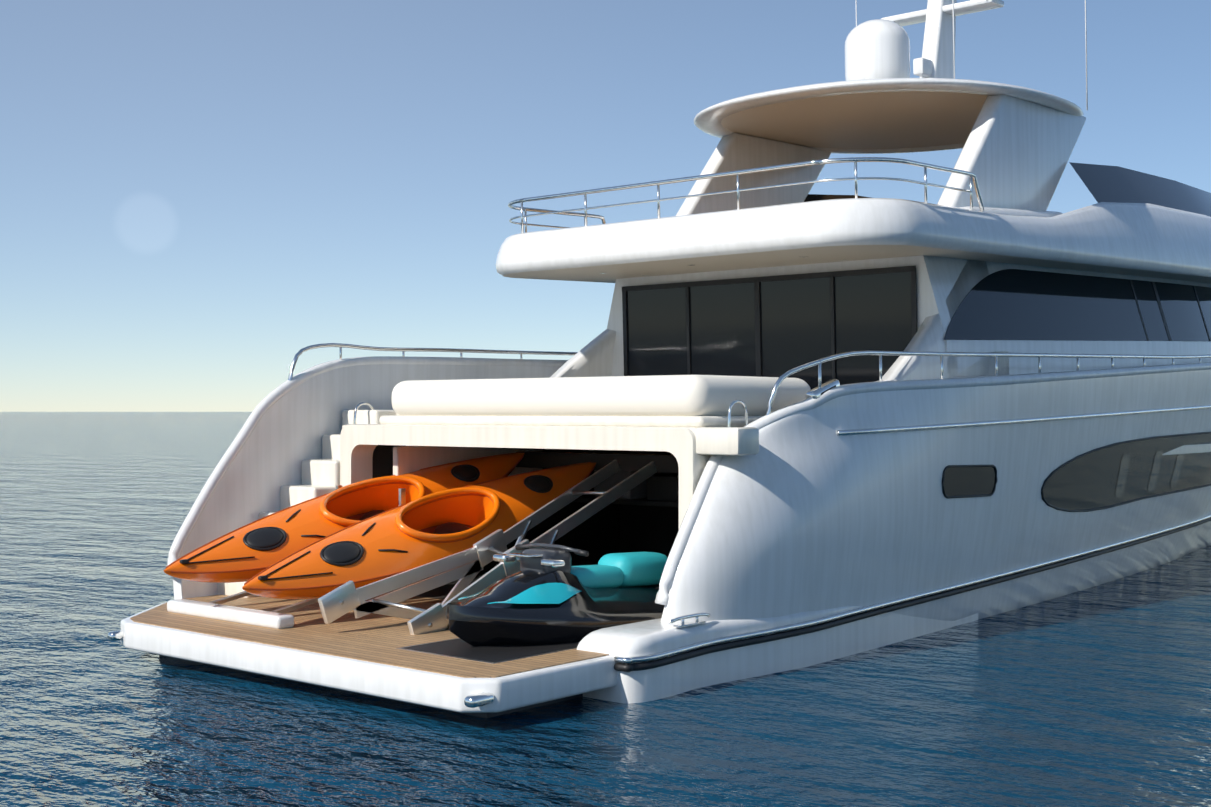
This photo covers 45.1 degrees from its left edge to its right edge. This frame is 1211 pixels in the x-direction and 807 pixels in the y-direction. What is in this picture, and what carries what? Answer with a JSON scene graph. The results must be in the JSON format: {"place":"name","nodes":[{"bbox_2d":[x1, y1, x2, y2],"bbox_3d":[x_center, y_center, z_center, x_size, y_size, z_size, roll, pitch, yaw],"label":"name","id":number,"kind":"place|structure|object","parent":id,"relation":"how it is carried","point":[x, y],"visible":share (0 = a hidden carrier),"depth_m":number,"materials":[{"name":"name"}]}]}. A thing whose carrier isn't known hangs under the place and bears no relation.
{"place":"outdoors","nodes":[
{"label":"outdoors","id":0,"kind":"place"},
{"bbox_2d":[387,559,658,598],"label":"garage floor","id":1,"kind":"structure","parent":0,"point":[442,592],"depth_m":13.18,"materials":[{"name":"grey"}]},
{"bbox_2d":[340,424,710,527],"bbox_3d":[-0.800,0.930,11.986,4.000,1.500,0.250,0,0,40],"label":"garage frame","id":2,"kind":"object","parent":1,"relation":"on","point":[359,443],"visible":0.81,"depth_m":11.68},
{"bbox_2d":[379,415,762,427],"bbox_3d":[-0.113,0.148,12.490,3.600,0.090,1.700,0,0,40],"label":"sun pad base","id":3,"kind":"object","parent":2,"relation":"on","point":[682,421],"visible":0.62,"depth_m":11.50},
{"bbox_2d":[392,375,810,415],"bbox_3d":[-0.108,-0.043,12.466,3.480,0.330,1.630,0,0,40],"label":"sun pad","id":4,"kind":"object","parent":3,"relation":"on","point":[685,395],"visible":0.9,"depth_m":11.51,"materials":[{"name":"beige"}]},
{"bbox_2d":[372,445,678,579],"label":"garage","id":5,"kind":"structure","parent":1,"relation":"on","point":[615,528],"depth_m":15.63,"materials":[{"name":"black"}]},
{"bbox_2d":[516,449,678,472],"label":"ceiling","id":6,"kind":"structure","parent":5,"relation":"on","point":[664,461],"depth_m":13.68,"materials":[{"name":"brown wood"}]},
{"bbox_2d":[550,329,615,377],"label":"buttress","id":7,"kind":"structure","parent":6,"relation":"on","point":[593,358],"depth_m":15.84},
{"bbox_2d":[607,255,1210,377],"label":"superstructure","id":8,"kind":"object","parent":6,"relation":"on","point":[938,278],"visible":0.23,"depth_m":14.88,"materials":[{"name":"white plastic"}]},
{"bbox_2d":[622,288,628,375],"bbox_3d":[0.224,-0.427,15.883,0.050,1.650,0.021,0,2,40],"label":"door frame","id":9,"kind":"object","parent":8,"relation":"attached to","point":[625,328],"visible":0.57,"depth_m":15.87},
{"bbox_2d":[686,284,690,374],"bbox_3d":[0.879,-0.431,15.326,0.035,1.650,0.021,0,2,40],"label":"door frame","id":10,"kind":"object","parent":8,"relation":"attached to","point":[688,332],"visible":0.57,"depth_m":15.31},
{"bbox_2d":[754,279,761,376],"bbox_3d":[1.549,-0.434,14.756,0.060,1.650,0.021,0,2,40],"label":"door frame","id":11,"kind":"object","parent":8,"relation":"attached to","point":[757,329],"visible":0.57,"depth_m":14.74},
{"bbox_2d":[622,266,915,290],"bbox_3d":[1.534,-1.253,14.735,3.550,0.050,0.019,0,2,40],"label":"door frame header","id":12,"kind":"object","parent":8,"relation":"attached to","point":[785,277],"depth_m":14.58},
{"bbox_2d":[627,271,911,388],"bbox_3d":[1.571,-0.434,14.767,3.500,1.650,0.025,0,2,40],"label":"door glass","id":13,"kind":"object","parent":8,"relation":"attached to","point":[872,311],"depth_m":14.62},
{"bbox_2d":[830,274,835,378],"bbox_3d":[2.219,-0.437,14.186,0.035,1.650,0.021,0,2,40],"label":"door frame","id":14,"kind":"object","parent":8,"relation":"attached to","point":[832,300],"visible":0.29,"depth_m":14.17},
{"bbox_2d":[496,198,1210,282],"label":"upper deck","id":15,"kind":"structure","parent":8,"relation":"on","point":[1146,236],"depth_m":13.68,"materials":[{"name":"plastic"}]},
{"bbox_2d":[521,202,523,233],"bbox_3d":[-0.840,-1.874,14.689,0.021,0.340,0.024,0,2,40],"label":"railing post","id":16,"kind":"object","parent":15,"relation":"on","point":[522,228],"visible":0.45,"depth_m":14.68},
{"bbox_2d":[584,194,586,225],"bbox_3d":[-0.192,-1.877,14.137,0.021,0.340,0.024,0,2,40],"label":"railing post","id":17,"kind":"object","parent":15,"relation":"on","point":[585,202],"visible":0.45,"depth_m":14.13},
{"bbox_2d":[657,184,659,217],"bbox_3d":[0.493,-1.880,13.553,0.021,0.340,0.024,0,2,40],"label":"railing post","id":18,"kind":"object","parent":15,"relation":"on","point":[658,197],"visible":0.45,"depth_m":13.55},
{"bbox_2d":[509,177,971,228],"bbox_3d":[1.069,-1.917,14.231,4.542,0.021,1.801,0,2,40],"label":"railing middle rail","id":19,"kind":"object","parent":18,"relation":"attached to","point":[797,183],"visible":0.96,"depth_m":13.15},
{"bbox_2d":[508,157,983,223],"bbox_3d":[1.143,-1.928,14.317,4.561,0.352,2.048,0,2,40],"label":"top handrail","id":20,"kind":"object","parent":18,"relation":"on","point":[802,164],"visible":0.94,"depth_m":13.30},
{"bbox_2d":[736,174,739,209],"bbox_3d":[1.179,-1.883,12.970,0.021,0.340,0.024,0,2,40],"label":"railing post","id":21,"kind":"object","parent":15,"relation":"on","point":[738,196],"visible":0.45,"depth_m":12.96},
{"bbox_2d":[804,194,870,201],"bbox_3d":[4.814,-2.595,21.429,0.549,0.835,7.457,0,0,45],"label":"wind screen","id":22,"kind":"object","parent":15,"relation":"on","point":[813,197],"depth_m":19.22,"materials":[{"name":"black glass"}]},
{"bbox_2d":[854,161,857,198],"bbox_3d":[2.118,-1.891,12.332,0.021,0.340,0.024,0,2,40],"label":"railing post","id":23,"kind":"object","parent":15,"relation":"on","point":[856,183],"visible":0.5,"depth_m":12.32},
{"bbox_2d":[924,167,926,202],"bbox_3d":[2.807,-1.916,12.785,0.021,0.340,0.024,0,2,40],"label":"railing post","id":24,"kind":"object","parent":15,"relation":"on","point":[925,180],"visible":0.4,"depth_m":12.78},
{"bbox_2d":[970,176,972,209],"bbox_3d":[3.374,-1.943,13.452,0.021,0.340,0.024,0,2,40],"label":"railing post","id":25,"kind":"object","parent":15,"relation":"on","point":[971,197],"visible":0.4,"depth_m":13.45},
{"bbox_2d":[958,206,1062,216],"bbox_3d":[4.049,-1.829,14.994,0.450,0.416,2.927,0,2,40],"label":"leg foot","id":26,"kind":"object","parent":15,"relation":"on","point":[1019,212],"visible":0.12,"depth_m":14.86},
{"bbox_2d":[1069,162,1210,216],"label":"wind screen","id":27,"kind":"object","parent":15,"relation":"on","point":[1108,183],"visible":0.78,"depth_m":17.48,"materials":[{"name":"black glass"}]},
{"bbox_2d":[911,268,916,337],"bbox_3d":[2.889,-0.440,13.616,0.050,1.650,0.021,0,2,40],"label":"door frame","id":28,"kind":"object","parent":8,"relation":"attached to","point":[914,300],"visible":0.29,"depth_m":13.60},
{"bbox_2d":[944,269,1210,340],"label":"salon window","id":29,"kind":"structure","parent":8,"relation":"attached to","point":[1011,304],"depth_m":15.95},
{"bbox_2d":[1130,279,1148,340],"bbox_3d":[6.363,-1.113,17.379,0.207,0.740,0.050,0,2,40],"label":"mullion","id":30,"kind":"object","parent":8,"relation":"attached to","point":[1139,310],"visible":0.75,"depth_m":17.38,"materials":[{"name":"black metal"}]},
{"bbox_2d":[1152,281,1171,340],"bbox_3d":[6.848,-1.136,17.951,0.207,0.740,0.090,0,2,40],"label":"mullion","id":31,"kind":"object","parent":8,"relation":"attached to","point":[1161,310],"visible":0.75,"depth_m":17.95,"materials":[{"name":"black metal"}]},
{"bbox_2d":[1193,285,1210,340],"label":"mullion","id":32,"kind":"object","parent":8,"relation":"attached to","point":[1202,312],"visible":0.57,"depth_m":19.15,"materials":[{"name":"black metal"}]},
{"bbox_2d":[875,260,1008,381],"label":"buttress","id":33,"kind":"structure","parent":6,"relation":"on","point":[929,335],"depth_m":13.30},
{"bbox_2d":[572,495,678,506],"bbox_3d":[0.831,0.999,14.537,2.780,0.050,0.450,0,0,40],"label":"shelf","id":34,"kind":"object","parent":5,"relation":"in","point":[642,502],"visible":0.1,"depth_m":14.70,"materials":[{"name":"grey"}]},
{"bbox_2d":[647,474,678,501],"bbox_3d":[0.671,0.849,14.674,0.400,0.250,0.350,0,0,40],"label":"box","id":35,"kind":"object","parent":34,"relation":"on","point":[662,487],"visible":0.6,"depth_m":14.53,"materials":[{"name":"grey"}]},
{"bbox_2d":[0,412,1210,806],"bbox_3d":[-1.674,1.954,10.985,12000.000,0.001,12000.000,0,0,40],"label":"sea","id":36,"kind":"structure","parent":0,"point":[1096,696],"depth_m":9.12,"materials":[{"name":"blue"}]},
{"bbox_2d":[173,364,559,599],"bbox_3d":[3.587,0.829,19.902,20.879,3.448,2.153,0,0,-44],"label":"bulwark","id":37,"kind":"object","parent":36,"relation":"on","point":[292,428],"visible":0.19,"depth_m":13.46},
{"bbox_2d":[167,356,567,575],"bbox_3d":[3.407,0.282,20.087,20.944,2.446,1.756,0,0,-43],"label":"cap rail","id":38,"kind":"object","parent":37,"relation":"on","point":[266,403],"visible":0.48,"depth_m":13.32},
{"bbox_2d":[288,343,577,380],"bbox_3d":[2.342,-0.491,19.443,0.666,0.773,15.996,0,0,43],"label":"bulwark rail","id":39,"kind":"object","parent":37,"relation":"attached to","point":[298,354],"visible":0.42,"depth_m":14.70,"materials":[{"name":"silver metal"}]},
{"bbox_2d":[160,655,582,717],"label":"swim platform","id":40,"kind":"structure","parent":36,"relation":"in","point":[486,715],"depth_m":9.41,"materials":[{"name":"grey"}]},
{"bbox_2d":[120,602,616,712],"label":"platform slab","id":41,"kind":"structure","parent":40,"relation":"on","point":[451,693],"depth_m":9.30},
{"bbox_2d":[107,630,122,640],"bbox_3d":[-3.692,1.765,11.114,0.090,0.070,0.200,0,0,40],"label":"cleat","id":42,"kind":"object","parent":41,"relation":"on","point":[114,635],"visible":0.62,"depth_m":11.04,"materials":[{"name":"silver metal"}]},
{"bbox_2d":[217,582,258,597],"bbox_3d":[-2.605,1.577,13.354,0.515,0.280,2.000,0,0,40],"label":"step","id":43,"kind":"object","parent":41,"relation":"on","point":[233,588],"depth_m":12.57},
{"bbox_2d":[258,511,277,518],"bbox_3d":[-2.449,1.348,13.538,0.515,0.740,1.520,0,0,40],"label":"step","id":44,"kind":"object","parent":43,"relation":"on","point":[262,515],"visible":0.1,"depth_m":13.08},
{"bbox_2d":[280,484,335,509],"bbox_3d":[-2.371,1.234,13.630,0.515,0.970,1.280,0,0,40],"label":"step","id":45,"kind":"object","parent":43,"relation":"on","point":[291,495],"visible":0.21,"depth_m":13.14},
{"bbox_2d":[396,413,542,475],"bbox_3d":[-1.487,0.417,14.300,1.000,0.710,1.520,0,0,40],"label":"landing","id":46,"kind":"object","parent":45,"relation":"on","point":[517,470],"depth_m":14.30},
{"bbox_2d":[393,446,502,475],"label":"wall","id":47,"kind":"structure","parent":46,"relation":"attached to","point":[407,459],"depth_m":13.36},
{"bbox_2d":[301,459,339,486],"bbox_3d":[-2.294,1.119,13.722,0.515,1.200,1.040,0,0,40],"label":"step","id":48,"kind":"object","parent":43,"relation":"on","point":[324,472],"visible":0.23,"depth_m":13.31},
{"bbox_2d":[322,434,339,458],"bbox_3d":[-2.216,1.005,13.814,0.515,1.430,0.800,0,0,40],"label":"step","id":49,"kind":"object","parent":43,"relation":"on","point":[330,446],"visible":0.15,"depth_m":13.59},
{"bbox_2d":[354,402,373,423],"bbox_3d":[-2.246,0.178,13.594,0.026,0.382,0.255,0,0,40],"label":"grab rail","id":50,"kind":"object","parent":49,"relation":"on","point":[359,405],"visible":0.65,"depth_m":13.53,"materials":[{"name":"silver metal"}]},
{"bbox_2d":[164,452,524,582],"bbox_3d":[-2.096,0.933,12.456,0.648,0.956,3.920,0,0,40],"label":"kayak","id":51,"kind":"object","parent":43,"relation":"on","point":[246,553],"visible":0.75,"depth_m":12.02,"materials":[{"name":"orange plastic"}]},
{"bbox_2d":[342,410,395,425],"bbox_3d":[-2.138,0.890,13.906,0.515,1.660,0.560,0,0,40],"label":"step","id":52,"kind":"object","parent":43,"relation":"on","point":[368,416],"visible":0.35,"depth_m":13.66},
{"bbox_2d":[130,593,608,677],"bbox_3d":[-1.707,1.662,11.040,4.580,0.026,2.400,0,0,40],"label":"swim platform deck","id":53,"kind":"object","parent":41,"relation":"on","point":[375,638],"visible":0.35,"depth_m":10.30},
{"bbox_2d":[208,591,251,603],"bbox_3d":[-2.146,1.255,12.934,0.060,0.809,3.456,0,0,40],"label":"launch rail","id":54,"kind":"object","parent":53,"relation":"on","point":[232,597],"visible":0.18,"depth_m":11.85,"materials":[{"name":"silver metal"}]},
{"bbox_2d":[167,599,293,628],"bbox_3d":[-2.882,1.605,11.148,1.450,0.100,0.160,0,0,40],"label":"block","id":55,"kind":"object","parent":53,"relation":"on","point":[262,618],"visible":0.98,"depth_m":11.01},
{"bbox_2d":[270,598,318,612],"bbox_3d":[-1.522,1.252,12.402,0.060,0.809,3.456,0,0,40],"label":"launch rail","id":56,"kind":"object","parent":53,"relation":"on","point":[296,605],"visible":0.18,"depth_m":11.33,"materials":[{"name":"silver metal"}]},
{"bbox_2d":[353,601,420,618],"bbox_3d":[-1.621,1.539,10.863,0.025,0.288,0.938,0,0,40],"label":"strut","id":57,"kind":"object","parent":53,"relation":"on","point":[396,612],"visible":0.36,"depth_m":10.85,"materials":[{"name":"silver metal"}]},
{"bbox_2d":[318,581,359,623],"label":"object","id":58,"kind":"object","parent":57,"relation":"attached to","point":[332,608],"visible":1,"depth_m":10.48,"materials":[{"name":"silver metal"}]},
{"bbox_2d":[354,560,482,618],"bbox_3d":[-1.404,1.400,11.119,0.025,0.338,1.307,0,0,40],"label":"arm","id":59,"kind":"object","parent":57,"relation":"attached to","point":[425,585],"visible":0.79,"depth_m":11.11},
{"bbox_2d":[399,488,405,601],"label":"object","id":60,"kind":"object","parent":53,"relation":"on","point":[402,496],"visible":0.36,"depth_m":12.18,"materials":[{"name":"silver metal"}]},
{"bbox_2d":[242,462,595,599],"bbox_3d":[-1.413,1.011,12.071,0.648,0.956,3.920,0,0,40],"label":"kayak","id":61,"kind":"object","parent":53,"relation":"on","point":[426,529],"visible":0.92,"depth_m":11.71,"materials":[{"name":"orange plastic"}]},
{"bbox_2d":[407,603,447,634],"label":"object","id":62,"kind":"object","parent":53,"relation":"on","point":[434,615],"visible":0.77,"depth_m":10.47,"materials":[{"name":"silver metal"}]},
{"bbox_2d":[441,559,481,604],"bbox_3d":[-1.106,1.402,11.470,0.025,0.558,0.629,0,0,40],"label":"strut","id":63,"kind":"object","parent":53,"relation":"on","point":[464,582],"visible":0.36,"depth_m":11.45,"materials":[{"name":"silver metal"}]},
{"bbox_2d":[356,547,478,601],"bbox_3d":[-1.421,1.295,11.101,0.028,0.378,1.558,0,0,40],"label":"arm","id":64,"kind":"object","parent":63,"relation":"attached to","point":[400,580],"visible":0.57,"depth_m":11.06},
{"bbox_2d":[473,529,507,566],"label":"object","id":65,"kind":"object","parent":63,"relation":"attached to","point":[496,539],"visible":0.79,"depth_m":11.65,"materials":[{"name":"silver metal"}]},
{"bbox_2d":[503,460,618,544],"bbox_3d":[-0.410,0.852,12.292,0.028,0.713,1.617,0,0,40],"label":"arm","id":66,"kind":"object","parent":63,"relation":"attached to","point":[541,514],"visible":0.79,"depth_m":12.30},
{"bbox_2d":[572,491,605,494],"bbox_3d":[-0.113,0.751,12.256,0.032,0.052,0.504,0,0,-44],"label":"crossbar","id":67,"kind":"object","parent":66,"relation":"on","point":[587,492],"visible":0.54,"depth_m":12.28,"materials":[{"name":"silver metal"}]},
{"bbox_2d":[515,521,531,544],"bbox_3d":[-0.782,1.309,11.851,0.050,0.691,0.486,0,0,40],"label":"strut","id":68,"kind":"object","parent":53,"relation":"on","point":[520,538],"visible":0.14,"depth_m":11.96,"materials":[{"name":"silver metal"}]},
{"bbox_3d":[-1.160,1.618,10.634,0.025,0.129,0.381,0,0,40],"label":"strut","id":69,"kind":"object","parent":53,"relation":"on","visible":0},
{"bbox_2d":[373,599,425,612],"bbox_3d":[-1.457,1.493,10.671,0.543,0.112,0.032,0,0,19],"label":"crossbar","id":70,"kind":"object","parent":69,"relation":"on","point":[397,605],"visible":0.65,"depth_m":10.68,"materials":[{"name":"silver metal"}]},
{"bbox_2d":[442,563,505,619],"bbox_3d":[-0.981,1.394,10.845,0.028,0.492,0.960,0,0,40],"label":"arm","id":71,"kind":"object","parent":69,"relation":"on","point":[490,577],"visible":0.5,"depth_m":10.89},
{"bbox_2d":[500,539,530,576],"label":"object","id":72,"kind":"object","parent":71,"relation":"attached to","point":[510,568],"visible":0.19,"depth_m":11.14,"materials":[{"name":"silver metal"}]},
{"bbox_2d":[464,693,494,707],"bbox_3d":[-0.745,1.752,8.620,0.090,0.070,0.200,0,0,40],"label":"cleat","id":73,"kind":"object","parent":41,"relation":"on","point":[476,700],"visible":1,"depth_m":8.57,"materials":[{"name":"silver metal"}]},
{"bbox_2d":[396,638,576,663],"bbox_3d":[-0.255,1.647,10.416,0.920,0.008,2.470,0,0,40],"label":"well rim","id":74,"kind":"object","parent":41,"relation":"on","point":[402,648],"visible":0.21,"depth_m":9.52,"materials":[{"name":"wood"}]},
{"bbox_2d":[404,638,578,661],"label":"well floor","id":75,"kind":"structure","parent":41,"relation":"on","point":[459,647],"depth_m":9.71,"materials":[{"name":"brown wood"}]},
{"bbox_2d":[446,543,667,645],"bbox_3d":[-0.166,1.448,10.578,0.886,0.899,2.501,0,0,44],"label":"jet ski","id":76,"kind":"object","parent":75,"relation":"on","point":[548,594],"visible":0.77,"depth_m":10.08,"materials":[{"name":"black plastic"},{"name":"turquoise vinyl"},{"name":"metal"}]},
{"bbox_2d":[661,369,1210,622],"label":"hull","id":77,"kind":"object","parent":36,"relation":"in","point":[807,510],"visible":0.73,"depth_m":12.21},
{"bbox_2d":[695,427,758,455],"bbox_3d":[0.883,0.272,10.604,0.400,0.200,0.280,0,0,40],"label":"ledge","id":78,"kind":"object","parent":77,"relation":"attached to","point":[736,441],"visible":0.98,"depth_m":10.48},
{"bbox_2d":[727,400,747,426],"bbox_3d":[0.984,0.163,10.847,0.026,0.382,0.255,0,0,40],"label":"grab rail","id":79,"kind":"object","parent":77,"relation":"attached to","point":[742,403],"visible":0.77,"depth_m":10.80,"materials":[{"name":"silver metal"}]},
{"bbox_2d":[577,606,977,703],"bbox_3d":[1.640,2.042,11.448,0.588,1.030,5.000,0,0,40],"label":"hull sponson","id":80,"kind":"object","parent":77,"relation":"attached to","point":[648,637],"visible":0.35,"depth_m":10.24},
{"bbox_2d":[669,613,709,623],"bbox_3d":[0.577,1.466,9.991,0.028,0.044,0.445,0,0,40],"label":"mooring cleat","id":81,"kind":"object","parent":80,"relation":"on","point":[675,619],"visible":1,"depth_m":9.97,"materials":[{"name":"silver metal"}]},
{"bbox_2d":[673,620,705,627],"bbox_3d":[0.577,1.512,9.991,0.060,0.015,0.300,0,0,40],"label":"cleat base","id":82,"kind":"object","parent":80,"relation":"on","point":[688,624],"visible":1,"depth_m":9.97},
{"bbox_2d":[614,518,1210,671],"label":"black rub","id":83,"kind":"object","parent":77,"relation":"attached to","point":[629,667],"visible":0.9,"depth_m":11.40,"materials":[{"name":"black rubber"}]},
{"bbox_2d":[614,514,1210,663],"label":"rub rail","id":84,"kind":"object","parent":83,"relation":"on","point":[633,659],"visible":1,"depth_m":11.44,"materials":[{"name":"rubber"}]},
{"bbox_2d":[655,362,1210,605],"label":"cap rail","id":85,"kind":"object","parent":77,"relation":"on","point":[688,522],"visible":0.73,"depth_m":11.60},
{"bbox_2d":[818,360,820,387],"bbox_3d":[1.653,-0.189,11.252,0.021,0.298,0.024,0,0,40],"label":"rail post","id":86,"kind":"object","parent":85,"relation":"attached to","point":[819,374],"visible":0.65,"depth_m":11.24,"materials":[{"name":"silver metal"}]},
{"bbox_2d":[806,379,839,398],"bbox_3d":[1.688,-0.099,11.313,0.100,0.189,0.391,0,0,40],"label":"cleat","id":87,"kind":"object","parent":85,"relation":"on","point":[815,392],"visible":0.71,"depth_m":11.23,"materials":[{"name":"silver metal"}]},
{"bbox_2d":[879,355,881,380],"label":"rail post","id":88,"kind":"object","parent":85,"relation":"attached to","point":[880,367],"visible":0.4,"depth_m":11.86,"materials":[{"name":"silver metal"}]},
{"bbox_2d":[940,356,942,378],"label":"rail post","id":89,"kind":"object","parent":85,"relation":"attached to","point":[941,367],"visible":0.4,"depth_m":12.49,"materials":[{"name":"silver metal"}]},
{"bbox_2d":[942,465,997,498],"bbox_3d":[3.189,0.679,12.750,0.046,0.301,1.042,0,0,40],"label":"porthole window","id":90,"kind":"structure","parent":77,"relation":"attached to","point":[964,496],"depth_m":12.69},
{"bbox_2d":[765,350,1210,415],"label":"bulwark rail","id":91,"kind":"object","parent":77,"relation":"attached to","point":[837,356],"visible":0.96,"depth_m":12.59,"materials":[{"name":"silver metal"}]},
{"bbox_2d":[836,405,1210,435],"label":"chrome line","id":92,"kind":"object","parent":77,"relation":"on","point":[946,425],"visible":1,"depth_m":13.13,"materials":[{"name":"silver metal"}]},
{"bbox_2d":[1115,454,1129,496],"bbox_3d":[5.537,0.774,15.623,0.092,0.463,0.260,0,0,40],"label":"window mullion","id":93,"kind":"object","parent":77,"relation":"attached to","point":[1123,471],"visible":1,"depth_m":15.62,"materials":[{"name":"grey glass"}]},
{"bbox_2d":[1041,432,1210,511],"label":"window frame","id":94,"kind":"object","parent":77,"relation":"on","point":[1068,462],"visible":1,"depth_m":15.40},
{"bbox_2d":[1043,433,1210,509],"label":"long window","id":95,"kind":"structure","parent":77,"relation":"attached to","point":[1087,481],"depth_m":15.71,"materials":[{"name":"black glass"}]},
{"bbox_2d":[1148,451,1162,491],"bbox_3d":[6.195,0.762,16.441,0.109,0.463,0.260,0,0,40],"label":"window mullion","id":96,"kind":"object","parent":77,"relation":"attached to","point":[1155,470],"visible":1,"depth_m":16.44,"materials":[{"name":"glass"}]},
{"bbox_2d":[1170,454,1184,487],"bbox_3d":[6.695,0.752,17.067,0.122,0.463,0.260,0,0,40],"label":"window mullion","id":97,"kind":"object","parent":77,"relation":"attached to","point":[1177,468],"visible":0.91,"depth_m":17.07,"materials":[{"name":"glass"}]},
{"bbox_2d":[1163,444,1210,454],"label":"ceiling","id":98,"kind":"structure","parent":77,"relation":"on","point":[1196,448],"depth_m":17.25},
{"bbox_2d":[0,0,1210,411],"label":"sky","id":99,"kind":"structure","parent":0,"point":[197,196],"materials":[{"name":"blue"}]},
{"bbox_2d":[594,470,646,498],"bbox_3d":[0.176,0.817,15.095,0.500,0.320,0.350,0,0,40],"label":"box","id":100,"kind":"object","parent":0,"point":[639,491],"visible":0.27,"depth_m":14.93,"materials":[{"name":"grey plastic"}]},
{"bbox_2d":[503,245,1210,283],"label":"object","id":101,"kind":"object","parent":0,"point":[776,258],"visible":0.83,"depth_m":14.19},
{"bbox_2d":[913,57,932,76],"bbox_3d":[3.858,-4.021,17.520,0.140,0.200,0.450,0,2,40],"label":"mast bracket","id":102,"kind":"object","parent":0,"point":[922,67],"visible":0.67,"depth_m":17.37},
{"label":"flybridge deck","id":103,"kind":"structure","parent":0,"visible":0},
{"bbox_2d":[676,133,830,215],"bbox_3d":[1.746,-2.486,17.638,0.220,1.478,3.550,0,2,40],"label":"hardtop support","id":104,"kind":"object","parent":103,"relation":"on","point":[734,151],"visible":0.42,"depth_m":17.49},
{"bbox_2d":[937,95,1085,210],"bbox_3d":[4.321,-2.498,15.448,0.220,1.478,3.550,0,2,40],"label":"hardtop support","id":105,"kind":"object","parent":103,"relation":"on","point":[1015,153],"visible":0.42,"depth_m":15.22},
{"bbox_2d":[694,78,1082,153],"bbox_3d":[3.274,-3.315,16.831,4.000,0.214,4.900,0,2,40],"label":"hardtop","id":106,"kind":"object","parent":105,"relation":"on","point":[708,120],"visible":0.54,"depth_m":15.02,"materials":[{"name":"beige"}]},
{"bbox_2d":[721,91,987,148],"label":"hardtop ceiling","id":107,"kind":"structure","parent":106,"relation":"attached to","point":[892,120],"depth_m":16.61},
{"bbox_2d":[845,19,909,80],"bbox_3d":[3.099,-3.887,16.628,0.730,0.945,0.730,0,2,40],"label":"radome","id":108,"kind":"object","parent":106,"relation":"on","point":[877,49],"visible":0.79,"depth_m":16.32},
{"bbox_2d":[920,0,956,78],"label":"mast","id":109,"kind":"object","parent":106,"relation":"on","point":[937,49],"visible":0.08,"depth_m":17.63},
{"bbox_2d":[881,0,1003,26],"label":"mast spreader","id":110,"kind":"object","parent":109,"relation":"attached to","point":[960,8],"visible":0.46,"depth_m":17.60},
{"bbox_2d":[952,0,954,78],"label":"antenna","id":111,"kind":"object","parent":106,"relation":"on","point":[953,40],"visible":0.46,"depth_m":16.87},
{"bbox_2d":[1085,0,1087,109],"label":"antenna","id":112,"kind":"object","parent":106,"relation":"on","point":[1086,58],"visible":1,"depth_m":17.29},
{"bbox_3d":[-0.845,1.420,11.005,0.025,0.517,0.560,0,0,40],"label":"strut","id":113,"kind":"object","parent":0,"visible":0},
{"bbox_2d":[530,461,656,548],"bbox_3d":[-0.133,0.869,11.846,0.028,0.753,1.736,0,0,40],"label":"arm","id":114,"kind":"object","parent":113,"relation":"attached to","point":[596,505],"visible":0.71,"depth_m":11.90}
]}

